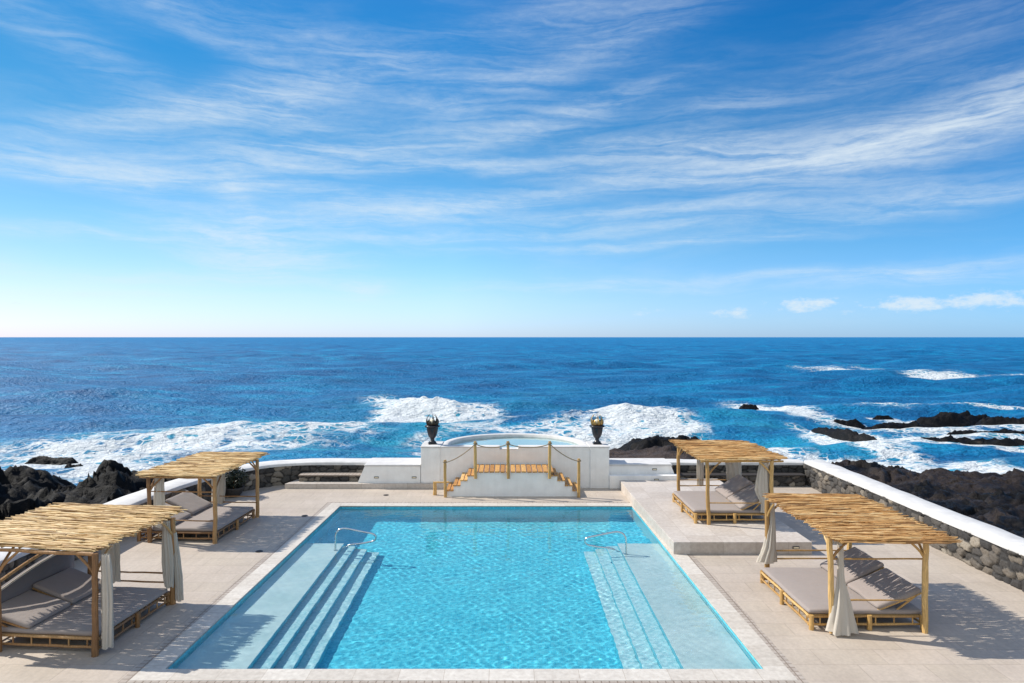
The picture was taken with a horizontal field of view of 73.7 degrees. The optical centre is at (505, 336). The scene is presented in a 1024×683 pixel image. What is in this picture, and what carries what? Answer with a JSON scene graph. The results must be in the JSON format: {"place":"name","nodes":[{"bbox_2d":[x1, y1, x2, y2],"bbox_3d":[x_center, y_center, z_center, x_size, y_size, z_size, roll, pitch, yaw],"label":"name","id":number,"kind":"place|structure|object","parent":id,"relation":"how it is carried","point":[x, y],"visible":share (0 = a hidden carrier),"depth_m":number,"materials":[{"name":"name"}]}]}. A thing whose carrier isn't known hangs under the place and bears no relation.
{"place":"outdoors","nodes":[
{"label":"outdoors","id":0,"kind":"place"},
{"bbox_2d":[433,441,580,497],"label":"staircase","id":1,"kind":"structure","parent":0,"point":[507,479],"depth_m":25.70,"materials":[{"name":"paint"}]},
{"bbox_2d":[0,337,1023,485],"bbox_3d":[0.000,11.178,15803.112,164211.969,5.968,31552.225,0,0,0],"label":"sea","id":2,"kind":"structure","parent":0,"point":[90,404],"depth_m":129.95,"materials":[{"name":"liquid"}]},
{"bbox_2d":[25,455,77,464],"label":"sea rock","id":3,"kind":"object","parent":2,"relation":"in","point":[44,460],"visible":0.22,"depth_m":60.81,"materials":[{"name":"grey stone"}]},
{"bbox_2d":[64,463,82,467],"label":"sea rock","id":4,"kind":"object","parent":2,"relation":"in","point":[69,465],"visible":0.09,"depth_m":57.94,"materials":[{"name":"black stone"}]},
{"bbox_2d":[739,404,758,409],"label":"sea rock","id":5,"kind":"object","parent":2,"relation":"in","point":[749,406],"visible":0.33,"depth_m":109.37,"materials":[{"name":"black stone"}]},
{"bbox_2d":[811,427,876,441],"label":"sea rock","id":6,"kind":"object","parent":2,"relation":"in","point":[846,434],"visible":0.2,"depth_m":74.83,"materials":[{"name":"black stone"}]},
{"bbox_2d":[833,418,864,428],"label":"sea rock","id":7,"kind":"object","parent":2,"relation":"in","point":[855,422],"visible":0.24,"depth_m":87.51,"materials":[{"name":"black stone"}]},
{"bbox_2d":[873,415,893,419],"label":"sea rock","id":8,"kind":"object","parent":2,"relation":"in","point":[880,417],"visible":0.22,"depth_m":94.90,"materials":[{"name":"black stone"}]},
{"bbox_2d":[861,420,931,429],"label":"sea rock","id":9,"kind":"object","parent":2,"relation":"in","point":[894,425],"visible":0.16,"depth_m":80.35,"materials":[{"name":"black stone"}]},
{"bbox_2d":[916,410,989,427],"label":"sea rock","id":10,"kind":"object","parent":2,"relation":"in","point":[966,418],"visible":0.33,"depth_m":87.86,"materials":[{"name":"black stone"}]},
{"bbox_2d":[921,435,988,444],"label":"sea rock","id":11,"kind":"object","parent":2,"relation":"in","point":[966,440],"visible":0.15,"depth_m":69.65,"materials":[{"name":"black stone"}]},
{"bbox_2d":[947,428,1023,434],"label":"sea rock","id":12,"kind":"object","parent":2,"relation":"in","point":[960,432],"visible":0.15,"depth_m":75.48,"materials":[{"name":"black stone"}]},
{"bbox_2d":[974,416,1023,425],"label":"sea rock","id":13,"kind":"object","parent":2,"relation":"in","point":[998,420],"visible":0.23,"depth_m":82.88,"materials":[{"name":"black stone"}]},
{"bbox_2d":[984,437,1023,445],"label":"sea rock","id":14,"kind":"object","parent":2,"relation":"in","point":[1007,442],"visible":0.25,"depth_m":68.03,"materials":[{"name":"black stone"}]},
{"bbox_2d":[0,485,1023,682],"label":"deck","id":15,"kind":"structure","parent":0,"point":[975,634],"depth_m":15.04,"materials":[{"name":"stone"}]},
{"bbox_2d":[0,503,187,656],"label":"daybed","id":16,"kind":"object","parent":15,"relation":"on","point":[56,594],"visible":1,"depth_m":14.09,"materials":[{"name":"fabric"}]},
{"bbox_2d":[135,452,268,543],"bbox_3d":[-9.474,4.960,21.643,2.584,2.089,3.913,0,0,3],"label":"daybed","id":17,"kind":"object","parent":15,"relation":"on","point":[200,515],"visible":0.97,"depth_m":21.02,"materials":[{"name":"wood"}]},
{"bbox_2d":[225,467,248,497],"bbox_3d":[-10.249,5.420,25.699,1.116,1.159,1.113,0,0,0],"label":"potted plant","id":18,"kind":"object","parent":15,"relation":"on","point":[233,480],"visible":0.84,"depth_m":25.52,"materials":[{"name":"green plant"}]},
{"bbox_2d":[285,458,443,488],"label":"plaster wall","id":19,"kind":"structure","parent":15,"relation":"on","point":[395,473],"depth_m":27.15,"materials":[{"name":"paint"}]},
{"bbox_2d":[298,472,361,481],"bbox_3d":[-7.025,5.675,27.634,2.590,0.290,0.573,0,0,0],"label":"stone bench","id":20,"kind":"object","parent":19,"relation":"on","point":[329,476],"visible":0.98,"depth_m":27.42,"materials":[{"name":"white stone"}]},
{"bbox_2d":[118,502,808,682],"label":"paver strip","id":21,"kind":"object","parent":15,"relation":"on","point":[792,669],"visible":0.78,"depth_m":13.05,"materials":[{"name":"beige stone"}]},
{"bbox_2d":[167,507,762,668],"bbox_3d":[-0.740,6.715,18.295,10.840,1.370,11.910,0,0,0],"label":"pool basin","id":22,"kind":"object","parent":15,"relation":"in","point":[228,612],"visible":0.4,"depth_m":18.64,"materials":[{"name":"tile"}]},
{"bbox_2d":[129,503,797,680],"bbox_3d":[-0.740,6.021,18.295,11.680,0.050,12.750,0,0,0],"label":"pool coping","id":23,"kind":"object","parent":22,"relation":"on","point":[774,667],"visible":0.96,"depth_m":12.32,"materials":[{"name":"stone"}]},
{"bbox_2d":[170,508,760,668],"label":"pool water","id":24,"kind":"structure","parent":22,"relation":"in","point":[478,588],"depth_m":15.63,"materials":[{"name":"blue liquid"}]},
{"bbox_2d":[420,433,609,487],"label":"plunge pool","id":25,"kind":"structure","parent":15,"relation":"on","point":[594,467],"depth_m":27.18,"materials":[{"name":"paint"}]},
{"bbox_2d":[425,414,439,444],"bbox_3d":[-2.990,3.735,27.750,0.630,1.220,0.630,0,0,-11],"label":"urn","id":26,"kind":"object","parent":25,"relation":"on","point":[432,426],"visible":1,"depth_m":27.59,"materials":[{"name":"grey metal"}]},
{"bbox_2d":[589,415,604,444],"bbox_3d":[3.700,3.735,27.750,0.630,1.220,0.630,0,0,0],"label":"urn","id":27,"kind":"object","parent":25,"relation":"on","point":[596,425],"visible":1,"depth_m":27.58,"materials":[{"name":"grey metal"}]},
{"bbox_2d":[620,480,811,553],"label":"raised platform","id":28,"kind":"structure","parent":15,"relation":"on","point":[672,526],"depth_m":20.29,"materials":[{"name":"stone"}]},
{"bbox_2d":[669,439,787,524],"bbox_3d":[7.087,4.621,22.303,2.869,2.082,3.667,0,0,0],"label":"daybed","id":29,"kind":"object","parent":28,"relation":"on","point":[735,493],"visible":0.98,"depth_m":21.43,"materials":[{"name":"fabric"}]},
{"bbox_2d":[674,472,805,486],"bbox_3d":[9.450,5.775,27.632,5.140,0.490,0.577,0,0,0],"label":"stone bench","id":30,"kind":"object","parent":15,"relation":"on","point":[793,479],"visible":0.38,"depth_m":27.43,"materials":[{"name":"stone"}]},
{"bbox_2d":[756,493,960,635],"bbox_3d":[7.576,4.955,15.339,2.850,2.095,3.967,0,0,0],"label":"daybed","id":31,"kind":"object","parent":15,"relation":"on","point":[843,589],"visible":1,"depth_m":14.58,"materials":[{"name":"fabric"}]},
{"bbox_2d":[0,435,1023,537],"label":"rocky shore","id":32,"kind":"structure","parent":0,"point":[995,499],"depth_m":39.57,"materials":[{"name":"black stone"}]},
{"bbox_2d":[0,0,1023,336],"label":"sky","id":33,"kind":"structure","parent":0,"point":[169,168],"materials":[{"name":"blue"}]},
{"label":"terrace base","id":34,"kind":"structure","parent":0,"visible":0},
{"bbox_2d":[0,458,370,585],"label":"stone wall","id":35,"kind":"structure","parent":34,"relation":"on","point":[277,473],"depth_m":26.87,"materials":[{"name":"white paint"}]},
{"bbox_2d":[609,458,676,488],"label":"plaster wall","id":36,"kind":"structure","parent":34,"relation":"on","point":[630,469],"depth_m":27.36,"materials":[{"name":"white paint"}]},
{"bbox_2d":[666,459,803,473],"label":"stone wall","id":37,"kind":"structure","parent":34,"relation":"on","point":[786,465],"depth_m":27.93,"materials":[{"name":"white paint"}]},
{"bbox_2d":[803,460,1023,591],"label":"stone wall","id":38,"kind":"structure","parent":34,"relation":"on","point":[997,553],"depth_m":18.94,"materials":[{"name":"grey stone"}]},
{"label":"pool steps","id":39,"kind":"structure","parent":0,"visible":0},
{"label":"pool shelf","id":40,"kind":"structure","parent":39,"relation":"on","visible":0},
{"bbox_2d":[334,527,376,547],"bbox_3d":[-4.349,5.901,19.810,1.252,0.814,0.330,0,0,0],"label":"handrail","id":41,"kind":"object","parent":40,"relation":"on","point":[375,539],"visible":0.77,"depth_m":19.69,"materials":[{"name":"metal"}]},
{"bbox_2d":[584,531,626,551],"bbox_3d":[2.829,5.901,19.460,1.252,0.814,0.330,0,0,0],"label":"handrail","id":42,"kind":"object","parent":40,"relation":"on","point":[606,533],"visible":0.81,"depth_m":19.34,"materials":[{"name":"metal"}]}
]}

